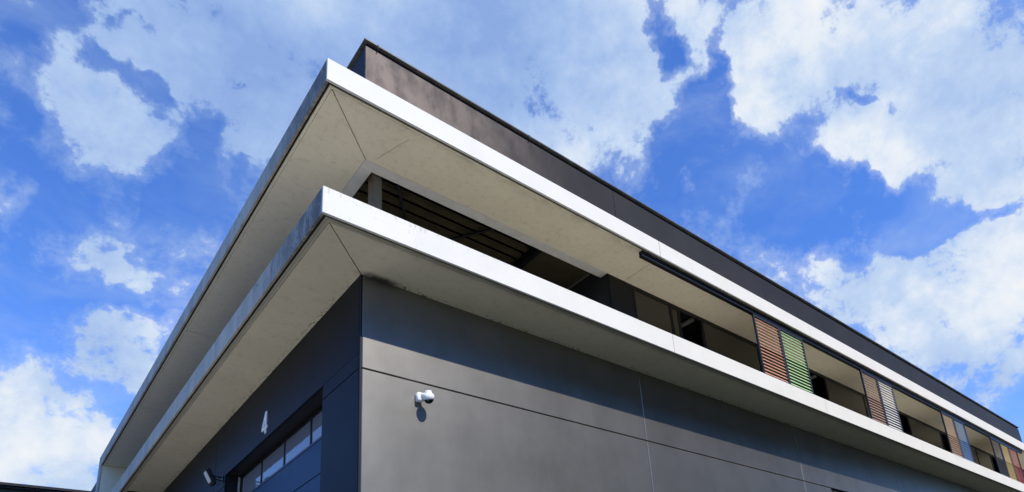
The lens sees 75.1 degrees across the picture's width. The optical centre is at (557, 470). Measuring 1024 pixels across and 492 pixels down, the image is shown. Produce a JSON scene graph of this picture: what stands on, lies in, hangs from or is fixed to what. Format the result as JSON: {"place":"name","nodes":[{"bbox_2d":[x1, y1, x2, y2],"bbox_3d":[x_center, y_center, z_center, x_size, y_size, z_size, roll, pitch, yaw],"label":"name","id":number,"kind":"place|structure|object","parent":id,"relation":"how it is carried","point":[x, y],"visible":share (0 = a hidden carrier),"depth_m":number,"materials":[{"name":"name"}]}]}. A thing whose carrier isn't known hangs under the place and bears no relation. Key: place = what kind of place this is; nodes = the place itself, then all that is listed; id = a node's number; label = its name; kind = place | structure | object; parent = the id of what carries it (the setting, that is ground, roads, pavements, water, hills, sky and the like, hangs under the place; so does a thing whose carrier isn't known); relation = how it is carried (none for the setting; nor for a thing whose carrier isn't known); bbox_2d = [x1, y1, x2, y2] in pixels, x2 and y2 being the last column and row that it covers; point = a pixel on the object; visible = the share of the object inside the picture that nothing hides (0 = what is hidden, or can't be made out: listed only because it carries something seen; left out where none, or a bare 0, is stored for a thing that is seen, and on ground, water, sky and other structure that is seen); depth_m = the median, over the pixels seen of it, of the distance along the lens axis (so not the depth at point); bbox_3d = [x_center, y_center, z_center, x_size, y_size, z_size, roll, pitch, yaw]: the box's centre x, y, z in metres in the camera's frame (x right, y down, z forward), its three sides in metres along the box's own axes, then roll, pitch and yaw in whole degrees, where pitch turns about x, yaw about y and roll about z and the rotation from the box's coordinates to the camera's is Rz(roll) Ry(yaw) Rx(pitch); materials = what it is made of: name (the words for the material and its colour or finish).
{"place":"outdoors","nodes":[
{"label":"outdoors","id":0,"kind":"place"},
{"bbox_2d":[0,0,1023,490],"label":"sky","id":1,"kind":"structure","parent":0,"point":[864,158],"materials":[{"name":"blue"}]},
{"bbox_2d":[91,38,1023,491],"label":"industrial building","id":2,"kind":"structure","parent":0,"point":[519,304],"depth_m":15.00,"materials":[{"name":"grey metal"}]},
{"bbox_2d":[203,468,223,486],"bbox_3d":[-8.807,0.171,17.011,0.448,0.421,0.280,11,-23,-40],"label":"floodlight","id":3,"kind":"object","parent":2,"relation":"attached to","point":[211,479],"visible":1,"depth_m":16.89,"materials":[{"name":"white"}]},
{"bbox_2d":[261,411,267,433],"bbox_3d":[-6.630,-1.081,15.055,0.022,0.530,0.335,11,-23,-40],"label":"house number","id":4,"kind":"object","parent":2,"relation":"attached to","point":[264,428],"visible":1,"depth_m":15.03,"materials":[{"name":"paint"}]},
{"bbox_2d":[237,407,321,491],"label":"garage door","id":5,"kind":"structure","parent":2,"relation":"in","point":[294,465],"depth_m":14.40,"materials":[{"name":"paint"}]},
{"bbox_2d":[415,390,433,403],"bbox_3d":[-2.374,-1.313,11.968,0.365,0.252,0.211,-16,-21,32],"label":"security camera","id":6,"kind":"object","parent":2,"relation":"attached to","point":[427,396],"visible":1,"depth_m":11.88,"materials":[{"name":"white plastic"}]},
{"bbox_2d":[633,288,673,334],"bbox_3d":[2.668,-3.794,17.999,1.540,2.111,0.059,11,-23,-40],"label":"window","id":7,"kind":"structure","parent":2,"relation":"in","point":[650,310],"depth_m":18.15,"materials":[{"name":"black glass"}]},
{"bbox_2d":[670,305,681,337],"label":"window","id":8,"kind":"structure","parent":2,"relation":"in","point":[674,311],"depth_m":18.78,"materials":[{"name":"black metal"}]},
{"bbox_2d":[681,318,694,327],"bbox_3d":[3.974,-4.584,20.568,0.120,0.125,0.600,11,-23,-40],"label":"ceiling light","id":9,"kind":"object","parent":2,"relation":"attached to","point":[687,322],"visible":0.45,"depth_m":20.48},
{"bbox_2d":[678,309,705,347],"bbox_3d":[3.931,-3.556,19.073,1.090,2.111,0.059,11,-23,-40],"label":"window","id":10,"kind":"structure","parent":2,"relation":"in","point":[679,311],"depth_m":19.47,"materials":[{"name":"black metal"}]},
{"bbox_2d":[702,320,762,372],"bbox_3d":[5.470,-3.266,20.380,2.970,2.111,0.059,11,-23,-40],"label":"window","id":11,"kind":"structure","parent":2,"relation":"in","point":[717,340],"depth_m":20.49,"materials":[{"name":"black glass"}]},
{"bbox_2d":[752,314,789,383],"bbox_3d":[6.310,-3.558,19.605,1.380,2.002,0.060,11,-23,-40],"label":"sliding shutter","id":12,"kind":"object","parent":2,"relation":"attached to","point":[760,319],"visible":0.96,"depth_m":19.59,"materials":[{"name":"paint"}]},
{"bbox_2d":[761,348,810,392],"bbox_3d":[7.782,-2.831,22.345,3.140,2.111,0.059,11,-23,-40],"label":"window","id":13,"kind":"structure","parent":2,"relation":"in","point":[762,348],"depth_m":22.44,"materials":[{"name":"black metal"}]},
{"bbox_2d":[779,327,813,393],"bbox_3d":[7.362,-3.359,20.499,1.390,2.002,0.060,11,-23,-40],"label":"sliding shutter","id":14,"kind":"object","parent":2,"relation":"attached to","point":[789,334],"visible":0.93,"depth_m":20.56,"materials":[{"name":"paint"}]},
{"bbox_2d":[809,370,829,400],"bbox_3d":[9.434,-2.520,23.749,1.220,2.111,0.059,11,-23,-40],"label":"window","id":15,"kind":"structure","parent":2,"relation":"in","point":[811,372],"depth_m":24.23,"materials":[{"name":"black metal"}]},
{"bbox_2d":[825,378,868,417],"bbox_3d":[11.074,-2.211,25.143,3.110,2.111,0.059,11,-23,-40],"label":"window","id":16,"kind":"structure","parent":2,"relation":"in","point":[838,394],"depth_m":25.27,"materials":[{"name":"black glass"}]},
{"bbox_2d":[859,369,887,425],"bbox_3d":[11.409,-2.597,23.938,1.300,2.002,0.060,11,-23,-40],"label":"sliding shutter","id":17,"kind":"object","parent":2,"relation":"attached to","point":[866,393],"visible":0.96,"depth_m":23.91,"materials":[{"name":"paint"}]},
{"bbox_2d":[864,396,899,430],"bbox_3d":[13.344,-1.783,27.073,2.890,2.111,0.059,11,-23,-40],"label":"window","id":18,"kind":"structure","parent":2,"relation":"in","point":[864,396],"depth_m":27.16,"materials":[{"name":"black metal"}]},
{"bbox_2d":[877,378,903,432],"bbox_3d":[12.397,-2.411,24.778,1.300,2.002,0.060,11,-23,-40],"label":"sliding shutter","id":19,"kind":"object","parent":2,"relation":"attached to","point":[891,390],"visible":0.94,"depth_m":24.88,"materials":[{"name":"paint"}]},
{"bbox_2d":[895,412,911,435],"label":"window","id":20,"kind":"structure","parent":2,"relation":"in","point":[895,412],"depth_m":28.94,"materials":[{"name":"black metal"}]},
{"bbox_2d":[908,417,944,449],"bbox_3d":[16.806,-1.131,30.015,3.670,2.111,0.059,11,-23,-40],"label":"window","id":21,"kind":"structure","parent":2,"relation":"in","point":[923,432],"depth_m":30.14,"materials":[{"name":"black glass"}]},
{"bbox_2d":[940,432,961,455],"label":"window","id":22,"kind":"structure","parent":2,"relation":"in","point":[940,432],"depth_m":32.22,"materials":[{"name":"black metal"}]},
{"bbox_2d":[940,411,963,457],"bbox_3d":[17.107,-1.524,28.781,1.350,2.002,0.060,11,-23,-40],"label":"sliding shutter","id":23,"kind":"object","parent":2,"relation":"attached to","point":[954,428],"visible":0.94,"depth_m":28.81,"materials":[{"name":"paint"}]},
{"bbox_2d":[953,418,974,462],"bbox_3d":[18.129,-1.332,29.650,1.340,2.002,0.060,11,-23,-40],"label":"sliding shutter","id":24,"kind":"object","parent":2,"relation":"attached to","point":[965,433],"visible":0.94,"depth_m":29.79,"materials":[{"name":"paint"}]},
{"bbox_2d":[960,441,979,464],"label":"window","id":25,"kind":"structure","parent":2,"relation":"in","point":[973,449],"depth_m":33.82,"materials":[{"name":"black metal"}]},
{"bbox_2d":[976,448,994,470],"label":"window","id":26,"kind":"structure","parent":2,"relation":"in","point":[985,460],"depth_m":35.19,"materials":[{"name":"black glass"}]},
{"bbox_2d":[989,437,1009,477],"bbox_3d":[21.847,-0.631,32.810,1.380,2.002,0.060,11,-23,-40],"label":"sliding shutter","id":27,"kind":"object","parent":2,"relation":"attached to","point":[993,448],"visible":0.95,"depth_m":32.78,"materials":[{"name":"paint"}]},
{"bbox_2d":[1000,442,1018,481],"bbox_3d":[22.892,-0.434,33.698,1.370,2.002,0.060,11,-23,-40],"label":"sliding shutter","id":28,"kind":"object","parent":2,"relation":"attached to","point":[1011,461],"visible":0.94,"depth_m":33.84,"materials":[{"name":"paint"}]},
{"bbox_2d":[1006,463,1022,482],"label":"window","id":29,"kind":"structure","parent":2,"relation":"in","point":[1006,463],"depth_m":38.26,"materials":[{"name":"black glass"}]},
{"bbox_2d":[1008,446,1023,482],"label":"sliding shutter","id":30,"kind":"object","parent":2,"relation":"attached to","point":[1017,457],"visible":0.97,"depth_m":34.76,"materials":[{"name":"paint"}]},
{"label":"ground","id":31,"kind":"structure","parent":0,"visible":0},
{"bbox_2d":[0,482,90,491],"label":"neighbour building","id":32,"kind":"structure","parent":31,"relation":"on","point":[9,487],"depth_m":44.32,"materials":[{"name":"black metal"}]}
]}

